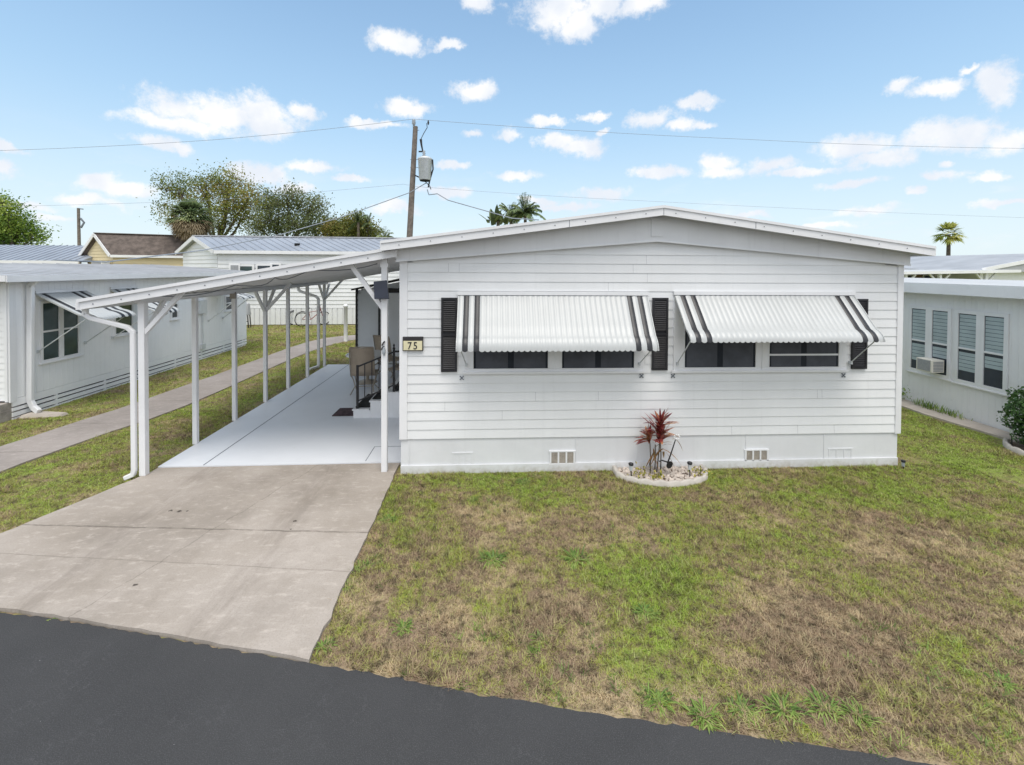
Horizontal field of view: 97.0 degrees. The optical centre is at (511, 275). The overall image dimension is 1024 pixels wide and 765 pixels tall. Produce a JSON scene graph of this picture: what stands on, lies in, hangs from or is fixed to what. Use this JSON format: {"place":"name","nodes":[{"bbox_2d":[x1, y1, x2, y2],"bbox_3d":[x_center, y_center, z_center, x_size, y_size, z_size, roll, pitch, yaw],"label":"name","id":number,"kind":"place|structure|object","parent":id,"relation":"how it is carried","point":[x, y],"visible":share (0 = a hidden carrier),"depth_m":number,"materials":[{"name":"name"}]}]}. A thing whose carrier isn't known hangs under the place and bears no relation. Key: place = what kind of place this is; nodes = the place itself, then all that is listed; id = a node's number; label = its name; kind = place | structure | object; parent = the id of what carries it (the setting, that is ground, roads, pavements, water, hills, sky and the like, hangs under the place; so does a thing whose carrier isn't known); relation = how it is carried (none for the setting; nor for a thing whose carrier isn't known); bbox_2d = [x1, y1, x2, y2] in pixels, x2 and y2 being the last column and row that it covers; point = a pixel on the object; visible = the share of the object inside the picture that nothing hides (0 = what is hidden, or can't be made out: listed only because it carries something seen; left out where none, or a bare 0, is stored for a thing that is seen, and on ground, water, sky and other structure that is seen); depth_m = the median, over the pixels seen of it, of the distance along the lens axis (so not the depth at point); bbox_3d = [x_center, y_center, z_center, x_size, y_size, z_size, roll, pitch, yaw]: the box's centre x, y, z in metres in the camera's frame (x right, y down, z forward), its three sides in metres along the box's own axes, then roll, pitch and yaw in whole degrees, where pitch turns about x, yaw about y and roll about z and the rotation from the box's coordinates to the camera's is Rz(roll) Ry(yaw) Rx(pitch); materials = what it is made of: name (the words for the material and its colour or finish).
{"place":"outdoors","nodes":[
{"label":"outdoors","id":0,"kind":"place"},
{"bbox_2d":[0,335,354,472],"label":"sidewalk","id":1,"kind":"structure","parent":0,"point":[22,451],"depth_m":8.75,"materials":[{"name":"grey concrete"}]},
{"bbox_2d":[0,463,399,662],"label":"driveway","id":2,"kind":"structure","parent":0,"point":[253,559],"depth_m":4.56,"materials":[{"name":"grey concrete"}]},
{"bbox_2d":[0,613,936,764],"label":"road","id":3,"kind":"structure","parent":0,"point":[76,693],"depth_m":2.92,"materials":[{"name":"grey asphalt"}]},
{"bbox_2d":[0,324,1023,764],"bbox_3d":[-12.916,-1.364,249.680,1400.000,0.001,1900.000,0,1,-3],"label":"ground","id":4,"kind":"structure","parent":0,"point":[378,622],"depth_m":4.13,"materials":[{"name":"green plant"}]},
{"bbox_2d":[0,401,20,422],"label":"concrete block","id":5,"kind":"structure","parent":4,"relation":"on","point":[6,411],"depth_m":8.51,"materials":[{"name":"grey concrete"}]},
{"bbox_2d":[0,189,61,244],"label":"broadleaf tree","id":6,"kind":"object","parent":4,"relation":"on","point":[13,226],"visible":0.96,"depth_m":38.07,"materials":[{"name":"green plant"}]},
{"bbox_2d":[20,411,67,418],"bbox_3d":[-9.082,2.703,8.841,0.700,0.065,0.340,0,1,-3],"label":"splash block","id":7,"kind":"object","parent":4,"relation":"on","point":[42,414],"depth_m":8.77,"materials":[{"name":"beige concrete"}]},
{"bbox_2d":[0,244,92,263],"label":"background house","id":8,"kind":"structure","parent":4,"relation":"on","point":[13,253],"depth_m":29.77,"materials":[{"name":"grey metal"}]},
{"bbox_2d":[77,208,84,263],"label":"utility pole","id":9,"kind":"object","parent":4,"relation":"on","point":[79,226],"visible":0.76,"depth_m":57.08,"materials":[{"name":"brown wood"}]},
{"bbox_2d":[0,263,255,419],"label":"neighbour home","id":10,"kind":"object","parent":4,"relation":"on","point":[57,348],"visible":0.73,"depth_m":10.12,"materials":[{"name":"white metal"}]},
{"bbox_2d":[38,301,82,364],"bbox_3d":[-9.497,1.146,9.549,0.070,1.280,0.950,0,1,-3],"label":"window","id":11,"kind":"structure","parent":10,"relation":"in","point":[54,321],"depth_m":9.48,"materials":[{"name":"grey glass"}]},
{"bbox_2d":[113,305,133,337],"bbox_3d":[-9.581,0.997,11.189,0.070,0.980,0.660,0,1,-3],"label":"window","id":12,"kind":"structure","parent":10,"relation":"in","point":[129,320],"depth_m":11.22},
{"bbox_2d":[170,302,179,320],"bbox_3d":[-9.675,1.021,12.998,0.070,0.510,0.380,0,1,-3],"label":"window","id":13,"kind":"structure","parent":10,"relation":"in","point":[174,315],"depth_m":13.05,"materials":[{"name":"white glass"}]},
{"bbox_2d":[224,295,230,311],"bbox_3d":[-9.820,0.963,15.808,0.070,0.570,0.710,0,1,-3],"label":"window","id":14,"kind":"structure","parent":10,"relation":"in","point":[227,298],"depth_m":15.65,"materials":[{"name":"white glass"}]},
{"bbox_2d":[78,232,184,265],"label":"background house","id":15,"kind":"structure","parent":4,"relation":"on","point":[107,246],"depth_m":29.50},
{"bbox_2d":[92,262,109,263],"bbox_3d":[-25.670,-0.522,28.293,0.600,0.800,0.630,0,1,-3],"label":"window","id":16,"kind":"structure","parent":15,"relation":"in","point":[92,262],"depth_m":27.99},
{"bbox_2d":[163,197,216,242],"bbox_3d":[-21.896,-1.554,30.876,3.176,7.618,3.112,0,1,-3],"label":"cabbage palm","id":17,"kind":"object","parent":4,"relation":"on","point":[184,227],"visible":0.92,"depth_m":30.23,"materials":[{"name":"green plant"}]},
{"bbox_2d":[136,158,270,235],"bbox_3d":[-26.928,-4.113,40.456,11.146,12.383,5.763,0,1,-3],"label":"oak tree","id":18,"kind":"object","parent":4,"relation":"on","point":[228,193],"visible":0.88,"depth_m":40.00,"materials":[{"name":"green plant"}]},
{"bbox_2d":[75,249,398,480],"bbox_3d":[-3.898,1.154,9.903,4.228,3.210,7.579,0,1,-3],"label":"carport","id":19,"kind":"object","parent":4,"relation":"on","point":[360,266],"visible":0.94,"depth_m":6.38,"materials":[{"name":"metal"}]},
{"bbox_2d":[374,280,388,298],"bbox_3d":[-1.821,0.196,6.327,0.219,0.263,0.094,0,1,-3],"label":"flood light","id":20,"kind":"object","parent":19,"relation":"attached to","point":[381,290],"visible":1,"depth_m":6.30,"materials":[{"name":"grey metal"}]},
{"bbox_2d":[381,341,385,355],"bbox_3d":[-1.808,1.019,6.368,0.066,0.206,0.044,1,1,20],"label":"post ornament","id":21,"kind":"object","parent":19,"relation":"attached to","point":[383,351],"visible":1,"depth_m":6.36,"materials":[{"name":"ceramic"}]},
{"bbox_2d":[246,303,250,327],"bbox_3d":[-12.652,1.891,21.506,0.432,1.151,0.276,0,1,-3],"label":"plant stand","id":22,"kind":"object","parent":4,"relation":"on","point":[248,310],"visible":0.48,"depth_m":21.43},
{"bbox_2d":[158,364,400,467],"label":"carport slab","id":23,"kind":"structure","parent":4,"relation":"on","point":[308,429],"depth_m":7.84,"materials":[{"name":"white concrete"}]},
{"bbox_2d":[204,365,347,464],"bbox_3d":[-4.653,2.690,9.996,0.015,0.002,6.850,0,1,-3],"label":"slab joint","id":24,"kind":"object","parent":23,"relation":"on","point":[267,420],"visible":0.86,"depth_m":8.30,"materials":[{"name":"concrete"}]},
{"bbox_2d":[332,408,352,415],"bbox_3d":[-3.288,2.707,9.010,0.410,0.016,0.480,0,1,-3],"label":"door mat","id":25,"kind":"object","parent":23,"relation":"on","point":[344,412],"depth_m":8.94,"materials":[{"name":"brown fabric"}]},
{"bbox_2d":[349,347,378,394],"bbox_3d":[-3.411,2.139,10.464,0.623,1.123,0.698,0,1,-7],"label":"patio chair","id":26,"kind":"object","parent":23,"relation":"on","point":[359,355],"visible":0.91,"depth_m":10.23,"materials":[{"name":"brown fabric"}]},
{"bbox_2d":[345,350,388,383],"bbox_3d":[-3.623,2.311,11.370,1.040,0.726,1.040,0,1,-3],"label":"patio table","id":27,"kind":"object","parent":23,"relation":"on","point":[377,353],"visible":0.3,"depth_m":11.30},
{"bbox_2d":[352,377,398,417],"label":"entry steps","id":28,"kind":"structure","parent":23,"relation":"on","point":[373,410],"depth_m":8.70,"materials":[{"name":"white concrete"}]},
{"bbox_2d":[359,394,374,407],"bbox_3d":[-2.908,2.533,9.207,0.273,0.019,0.900,0,1,-3],"label":"step mat","id":29,"kind":"object","parent":28,"relation":"on","point":[364,403],"visible":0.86,"depth_m":9.04,"materials":[{"name":"rubber"}]},
{"bbox_2d":[356,344,398,408],"bbox_3d":[-2.361,1.931,8.724,1.244,1.244,0.060,0,1,-3],"label":"hand rail","id":30,"kind":"object","parent":28,"relation":"on","point":[357,383],"visible":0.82,"depth_m":8.70,"materials":[{"name":"black metal"}]},
{"bbox_2d":[372,386,388,398],"bbox_3d":[-2.588,2.374,9.221,0.273,0.019,0.900,0,1,-3],"label":"step mat","id":31,"kind":"object","parent":28,"relation":"on","point":[377,396],"visible":0.32,"depth_m":8.91,"materials":[{"name":"rubber"}]},
{"bbox_2d":[373,335,398,377],"bbox_3d":[-3.291,2.111,12.130,0.623,1.123,0.698,1,1,25],"label":"patio chair","id":32,"kind":"object","parent":23,"relation":"on","point":[377,341],"visible":0.4,"depth_m":11.93,"materials":[{"name":"brown fabric"}]},
{"bbox_2d":[388,356,398,383],"bbox_3d":[-2.626,2.132,11.107,0.698,1.123,0.623,0,1,7],"label":"patio chair","id":33,"kind":"object","parent":23,"relation":"on","point":[396,366],"visible":0.16,"depth_m":10.93,"materials":[{"name":"grey metal"}]},
{"bbox_2d":[175,235,398,324],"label":"background house","id":34,"kind":"structure","parent":4,"relation":"on","point":[274,251],"depth_m":22.89,"materials":[{"name":"white metal"}]},
{"bbox_2d":[229,263,240,269],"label":"window","id":35,"kind":"structure","parent":34,"relation":"in","point":[232,266],"depth_m":22.22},
{"bbox_2d":[240,264,254,270],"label":"window","id":36,"kind":"structure","parent":34,"relation":"in","point":[244,267],"depth_m":22.26,"materials":[{"name":"white glass"}]},
{"bbox_2d":[256,264,271,268],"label":"window","id":37,"kind":"structure","parent":34,"relation":"in","point":[258,266],"depth_m":22.35,"materials":[{"name":"white glass"}]},
{"bbox_2d":[270,263,281,266],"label":"window","id":38,"kind":"structure","parent":34,"relation":"in","point":[273,264],"depth_m":22.42,"materials":[{"name":"white glass"}]},
{"bbox_2d":[241,177,342,236],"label":"oak tree","id":39,"kind":"object","parent":4,"relation":"on","point":[287,221],"visible":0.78,"depth_m":44.19,"materials":[{"name":"green plant"}]},
{"bbox_2d":[294,304,328,325],"bbox_3d":[-9.844,1.958,22.429,1.725,1.035,0.606,-1,1,-41],"label":"bicycle","id":40,"kind":"object","parent":4,"relation":"on","point":[309,315],"visible":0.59,"depth_m":22.19,"materials":[{"name":"metal"}]},
{"bbox_2d":[315,636,336,655],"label":"weed clump","id":41,"kind":"object","parent":4,"relation":"on","point":[322,644],"visible":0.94,"depth_m":3.51,"materials":[{"name":"green plant"}]},
{"bbox_2d":[343,304,347,341],"bbox_3d":[-6.539,1.857,17.821,0.180,1.470,0.180,0,1,-3],"label":"post","id":42,"kind":"object","parent":4,"relation":"on","point":[345,306],"visible":1,"depth_m":17.76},
{"bbox_2d":[313,204,389,236],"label":"broadleaf tree","id":43,"kind":"object","parent":4,"relation":"on","point":[337,228],"visible":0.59,"depth_m":42.59,"materials":[{"name":"green plant"}]},
{"bbox_2d":[347,209,367,236],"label":"feather palm","id":44,"kind":"object","parent":4,"relation":"on","point":[359,219],"visible":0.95,"depth_m":41.22,"materials":[{"name":"green plant"}]},
{"bbox_2d":[353,558,373,572],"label":"weed clump","id":45,"kind":"object","parent":4,"relation":"on","point":[367,562],"visible":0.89,"depth_m":4.46,"materials":[{"name":"green plant"}]},
{"bbox_2d":[361,213,372,236],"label":"feather palm","id":46,"kind":"object","parent":4,"relation":"on","point":[368,220],"visible":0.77,"depth_m":42.11,"materials":[{"name":"green plant"}]},
{"bbox_2d":[351,278,398,363],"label":"shed","id":47,"kind":"structure","parent":4,"relation":"on","point":[367,318],"depth_m":13.60,"materials":[{"name":"grey metal"}]},
{"bbox_2d":[380,293,398,362],"bbox_3d":[-2.982,1.577,13.651,1.930,2.110,0.035,0,1,-3],"label":"door","id":48,"kind":"structure","parent":47,"relation":"in","point":[393,301],"depth_m":13.60,"materials":[{"name":"grey metal"}]},
{"bbox_2d":[376,226,393,236],"bbox_3d":[-11.076,-1.082,39.281,2.012,6.511,1.776,0,1,-3],"label":"feather palm","id":49,"kind":"object","parent":4,"relation":"on","point":[385,233],"visible":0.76,"depth_m":39.30,"materials":[{"name":"green plant"}]},
{"bbox_2d":[380,513,398,524],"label":"weed clump","id":50,"kind":"object","parent":4,"relation":"on","point":[388,516],"visible":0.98,"depth_m":5.28,"materials":[{"name":"green plant"}]},
{"bbox_2d":[391,618,414,635],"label":"weed clump","id":51,"kind":"object","parent":4,"relation":"on","point":[402,626],"visible":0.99,"depth_m":3.69,"materials":[{"name":"green plant"}]},
{"bbox_2d":[407,119,433,236],"bbox_3d":[-4.474,-2.470,21.633,1.601,9.974,0.751,1,1,26],"label":"utility pole","id":52,"kind":"object","parent":4,"relation":"on","point":[425,167],"visible":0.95,"depth_m":21.58,"materials":[{"name":"brown wood"}]},
{"bbox_2d":[0,184,400,206],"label":"power line","id":53,"kind":"object","parent":52,"relation":"attached to","point":[205,200],"visible":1,"depth_m":22.23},
{"bbox_2d":[0,119,410,150],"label":"power line","id":54,"kind":"object","parent":52,"relation":"attached to","point":[205,140],"visible":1,"depth_m":21.78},
{"bbox_2d":[53,183,425,262],"bbox_3d":[-9.114,-2.399,17.551,2.798,3.921,12.506,1,1,40],"label":"service cable","id":55,"kind":"object","parent":52,"relation":"attached to","point":[224,245],"visible":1,"depth_m":16.69,"materials":[{"name":"black rubber"}]},
{"bbox_2d":[427,189,538,219],"bbox_3d":[-1.444,-3.112,19.573,6.436,1.854,0.218,1,1,38],"label":"service cable","id":56,"kind":"object","parent":52,"relation":"attached to","point":[480,209],"visible":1,"depth_m":19.52,"materials":[{"name":"black rubber"}]},
{"bbox_2d":[415,186,1020,217],"bbox_3d":[21.733,-3.766,25.282,53.400,0.869,0.389,0,1,-7],"label":"power line","id":57,"kind":"object","parent":52,"relation":"attached to","point":[713,204],"visible":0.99,"depth_m":23.79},
{"bbox_2d":[417,119,1023,148],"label":"power line","id":58,"kind":"object","parent":52,"relation":"attached to","point":[701,137],"visible":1,"depth_m":23.18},
{"bbox_2d":[474,548,508,570],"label":"weed clump","id":59,"kind":"object","parent":4,"relation":"on","point":[492,558],"visible":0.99,"depth_m":4.55,"materials":[{"name":"green plant"}]},
{"bbox_2d":[479,205,518,225],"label":"banana plant","id":60,"kind":"object","parent":4,"relation":"on","point":[496,219],"visible":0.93,"depth_m":32.84,"materials":[{"name":"green plant"}]},
{"bbox_2d":[498,202,522,223],"bbox_3d":[-0.038,-1.685,35.139,2.286,7.979,2.597,0,1,-3],"label":"feather palm","id":61,"kind":"object","parent":4,"relation":"on","point":[504,208],"visible":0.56,"depth_m":34.61,"materials":[{"name":"green plant"}]},
{"bbox_2d":[514,477,529,485],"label":"weed clump","id":62,"kind":"object","parent":4,"relation":"on","point":[521,483],"visible":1,"depth_m":6.20,"materials":[{"name":"green plant"}]},
{"bbox_2d":[504,193,545,224],"bbox_3d":[1.014,-1.955,34.071,2.807,8.566,3.421,0,1,-27],"label":"feather palm","id":63,"kind":"object","parent":4,"relation":"on","point":[526,210],"visible":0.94,"depth_m":33.85,"materials":[{"name":"green plant"}]},
{"bbox_2d":[526,629,553,648],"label":"weed clump","id":64,"kind":"object","parent":4,"relation":"on","point":[538,633],"visible":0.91,"depth_m":3.59,"materials":[{"name":"green plant"}]},
{"bbox_2d":[556,544,591,569],"bbox_3d":[0.663,2.845,4.574,0.384,0.114,0.400,0,1,-34],"label":"weed clump","id":65,"kind":"object","parent":4,"relation":"on","point":[574,566],"visible":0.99,"depth_m":4.57,"materials":[{"name":"green plant"}]},
{"bbox_2d":[631,601,659,620],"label":"weed clump","id":66,"kind":"object","parent":4,"relation":"on","point":[652,614],"visible":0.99,"depth_m":3.86,"materials":[{"name":"green plant"}]},
{"bbox_2d":[380,205,935,473],"bbox_3d":[1.791,0.863,12.904,7.824,3.897,13.784,0,1,-3],"label":"mobile home","id":67,"kind":"object","parent":4,"relation":"on","point":[579,343],"visible":1,"depth_m":6.53,"materials":[{"name":"white metal"}]},
{"bbox_2d":[403,337,422,350],"bbox_3d":[-1.394,0.959,6.380,0.285,0.200,0.038,0,1,-3],"label":"house number sign","id":68,"kind":"object","parent":67,"relation":"attached to","point":[412,343],"visible":1,"depth_m":6.37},
{"bbox_2d":[463,350,645,373],"bbox_3d":[0.621,0.849,6.501,2.640,1.110,0.070,0,1,-3],"label":"window","id":69,"kind":"structure","parent":67,"relation":"in","point":[524,362],"depth_m":6.49,"materials":[{"name":"glass"}]},
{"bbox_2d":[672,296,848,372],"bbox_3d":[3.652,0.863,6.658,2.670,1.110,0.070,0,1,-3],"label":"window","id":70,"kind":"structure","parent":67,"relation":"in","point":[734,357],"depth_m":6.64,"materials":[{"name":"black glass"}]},
{"bbox_2d":[612,464,707,487],"bbox_3d":[2.139,2.811,6.375,1.348,0.108,0.586,0,1,-3],"label":"garden edging","id":71,"kind":"object","parent":4,"relation":"on","point":[675,483],"visible":0.77,"depth_m":6.15,"materials":[{"name":"white concrete"}]},
{"bbox_2d":[641,681,679,716],"bbox_3d":[0.973,2.886,3.066,0.315,0.086,0.245,0,1,-3],"label":"weed clump","id":72,"kind":"object","parent":4,"relation":"on","point":[659,697],"visible":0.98,"depth_m":3.07,"materials":[{"name":"green plant"}]},
{"bbox_2d":[620,467,700,480],"bbox_3d":[2.138,2.832,6.389,1.292,0.045,0.558,0,1,-3],"label":"flower bed","id":73,"kind":"object","parent":4,"relation":"on","point":[671,471],"visible":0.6,"depth_m":6.42,"materials":[{"name":"green plant"}]},
{"bbox_2d":[628,462,633,475],"bbox_3d":[1.645,2.707,6.271,0.070,0.235,0.069,0,1,-3],"label":"solar light","id":74,"kind":"object","parent":73,"relation":"on","point":[631,464],"visible":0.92,"depth_m":6.25,"materials":[{"name":"white plastic"}]},
{"bbox_2d":[627,461,645,478],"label":"bedding plant","id":75,"kind":"object","parent":73,"relation":"on","point":[643,473],"visible":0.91,"depth_m":6.32,"materials":[{"name":"green plant"}]},
{"bbox_2d":[649,466,663,479],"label":"bedding plant","id":76,"kind":"object","parent":73,"relation":"on","point":[657,475],"visible":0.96,"depth_m":6.25,"materials":[{"name":"green plant"}]},
{"bbox_2d":[618,466,702,480],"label":"pebbles","id":77,"kind":"object","parent":73,"relation":"on","point":[668,474],"visible":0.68,"depth_m":6.42,"materials":[{"name":"white stone"}]},
{"bbox_2d":[635,408,681,472],"bbox_3d":[2.104,2.321,6.425,0.588,0.967,0.653,1,1,37],"label":"cordyline plant","id":78,"kind":"object","parent":77,"relation":"on","point":[660,431],"visible":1,"depth_m":6.38,"materials":[{"name":"red plant"}]},
{"bbox_2d":[659,434,679,469],"bbox_3d":[2.193,2.516,6.316,0.304,0.619,0.031,0,1,-3],"label":"music note stake","id":79,"kind":"object","parent":73,"relation":"on","point":[669,464],"visible":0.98,"depth_m":6.31,"materials":[{"name":"metal"}]},
{"bbox_2d":[687,461,691,476],"bbox_3d":[2.474,2.711,6.314,0.070,0.235,0.069,0,1,-3],"label":"solar light","id":80,"kind":"object","parent":73,"relation":"on","point":[689,463],"visible":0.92,"depth_m":6.30,"materials":[{"name":"white plastic"}]},
{"bbox_2d":[688,466,713,477],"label":"bedding plant","id":81,"kind":"object","parent":73,"relation":"on","point":[701,469],"visible":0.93,"depth_m":6.38,"materials":[{"name":"green plant"}]},
{"bbox_2d":[678,694,726,734],"bbox_3d":[1.256,2.888,2.966,0.308,0.091,0.261,0,1,-3],"label":"weed clump","id":82,"kind":"object","parent":4,"relation":"on","point":[708,725],"visible":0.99,"depth_m":2.97,"materials":[{"name":"green plant"}]},
{"bbox_2d":[723,690,761,730],"bbox_3d":[1.529,2.889,3.013,0.255,0.083,0.285,0,1,-3],"label":"weed clump","id":83,"kind":"object","parent":4,"relation":"on","point":[739,697],"visible":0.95,"depth_m":3.02,"materials":[{"name":"green plant"}]},
{"bbox_2d":[754,689,813,731],"bbox_3d":[1.809,2.893,3.014,0.349,0.084,0.313,0,1,-29],"label":"weed clump","id":84,"kind":"object","parent":4,"relation":"on","point":[785,700],"visible":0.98,"depth_m":3.02,"materials":[{"name":"green plant"}]},
{"bbox_2d":[800,684,847,727],"bbox_3d":[2.076,2.889,3.032,0.307,0.085,0.288,0,1,-33],"label":"weed clump","id":85,"kind":"object","parent":4,"relation":"on","point":[817,694],"visible":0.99,"depth_m":3.04,"materials":[{"name":"green plant"}]},
{"bbox_2d":[836,696,885,735],"bbox_3d":[2.263,2.886,2.974,0.230,0.065,0.278,0,1,-38],"label":"weed clump","id":86,"kind":"object","parent":4,"relation":"on","point":[870,722],"visible":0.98,"depth_m":2.98,"materials":[{"name":"green plant"}]},
{"bbox_2d":[901,459,905,467],"bbox_3d":[5.769,2.820,6.686,0.057,0.201,0.056,0,1,-3],"label":"solar light","id":87,"kind":"object","parent":4,"relation":"on","point":[903,462],"visible":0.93,"depth_m":6.67,"materials":[{"name":"plastic"}]},
{"bbox_2d":[904,268,930,277],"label":"background house","id":88,"kind":"structure","parent":4,"relation":"on","point":[920,276],"depth_m":25.72,"materials":[{"name":"white metal"}]},
{"bbox_2d":[932,221,967,255],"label":"fan palm","id":89,"kind":"object","parent":4,"relation":"on","point":[948,226],"visible":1,"depth_m":47.06,"materials":[{"name":"green plant"}]},
{"bbox_2d":[901,399,1022,441],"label":"curb strip","id":90,"kind":"object","parent":4,"relation":"on","point":[972,425],"visible":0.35,"depth_m":8.68,"materials":[{"name":"beige concrete"}]},
{"bbox_2d":[911,398,944,413],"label":"wall weed","id":91,"kind":"object","parent":90,"relation":"on","point":[930,406],"depth_m":9.42,"materials":[{"name":"green plant"}]},
{"bbox_2d":[935,407,972,420],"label":"wall weed","id":92,"kind":"object","parent":90,"relation":"on","point":[950,413],"depth_m":8.98,"materials":[{"name":"green plant"}]},
{"bbox_2d":[904,269,1020,279],"bbox_3d":[19.074,1.140,23.148,9.700,2.950,3.980,0,1,-3],"label":"canopy","id":93,"kind":"object","parent":4,"relation":"on","point":[938,272],"visible":0.28,"depth_m":21.33,"materials":[{"name":"white metal"}]},
{"bbox_2d":[902,278,1023,434],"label":"neighbour home","id":94,"kind":"object","parent":4,"relation":"on","point":[970,332],"visible":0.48,"depth_m":8.90,"materials":[{"name":"white metal"}]},
{"bbox_2d":[905,305,951,381],"bbox_3d":[8.853,1.397,9.630,0.070,1.480,0.990,0,1,-3],"label":"window","id":95,"kind":"structure","parent":94,"relation":"in","point":[929,328],"depth_m":9.58,"materials":[{"name":"clear glass"}]},
{"bbox_2d":[916,357,943,372],"bbox_3d":[8.707,1.859,9.441,0.276,0.260,0.348,0,1,-3],"label":"air conditioner","id":96,"kind":"object","parent":94,"relation":"attached to","point":[930,364],"visible":1,"depth_m":9.33,"materials":[{"name":"white metal"}]},
{"bbox_2d":[951,309,1009,396],"bbox_3d":[8.904,1.424,8.627,0.070,1.480,1.000,0,1,-3],"label":"window","id":97,"kind":"structure","parent":94,"relation":"in","point":[981,339],"depth_m":8.57,"materials":[{"name":"clear glass"}]},
{"bbox_2d":[904,254,1023,279],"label":"background house","id":98,"kind":"structure","parent":4,"relation":"on","point":[990,262],"depth_m":24.81,"materials":[{"name":"white metal"}]},
{"bbox_2d":[981,668,1022,693],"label":"weed clump","id":99,"kind":"object","parent":4,"relation":"on","point":[1005,683],"visible":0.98,"depth_m":3.24,"materials":[{"name":"green plant"}]},
{"bbox_2d":[1003,438,1023,455],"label":"garden edging","id":100,"kind":"object","parent":4,"relation":"on","point":[1008,445],"visible":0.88,"depth_m":7.39,"materials":[{"name":"white concrete"}]},
{"bbox_2d":[1010,442,1023,450],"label":"shrub bed","id":101,"kind":"object","parent":4,"relation":"on","point":[1018,445],"visible":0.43,"depth_m":7.55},
{"bbox_2d":[996,386,1023,443],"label":"shrub","id":102,"kind":"object","parent":101,"relation":"on","point":[1015,405],"visible":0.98,"depth_m":7.46,"materials":[{"name":"green plant"}]},
{"bbox_2d":[1009,426,1014,445],"bbox_3d":[8.223,2.670,7.461,0.066,0.370,0.064,0,1,-3],"label":"solar light","id":103,"kind":"object","parent":101,"relation":"on","point":[1011,427],"visible":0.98,"depth_m":7.46,"materials":[{"name":"black plastic"}]},
{"bbox_2d":[0,0,1023,263],"label":"sky","id":104,"kind":"structure","parent":0,"point":[946,76],"materials":[{"name":"blue"}]}
]}

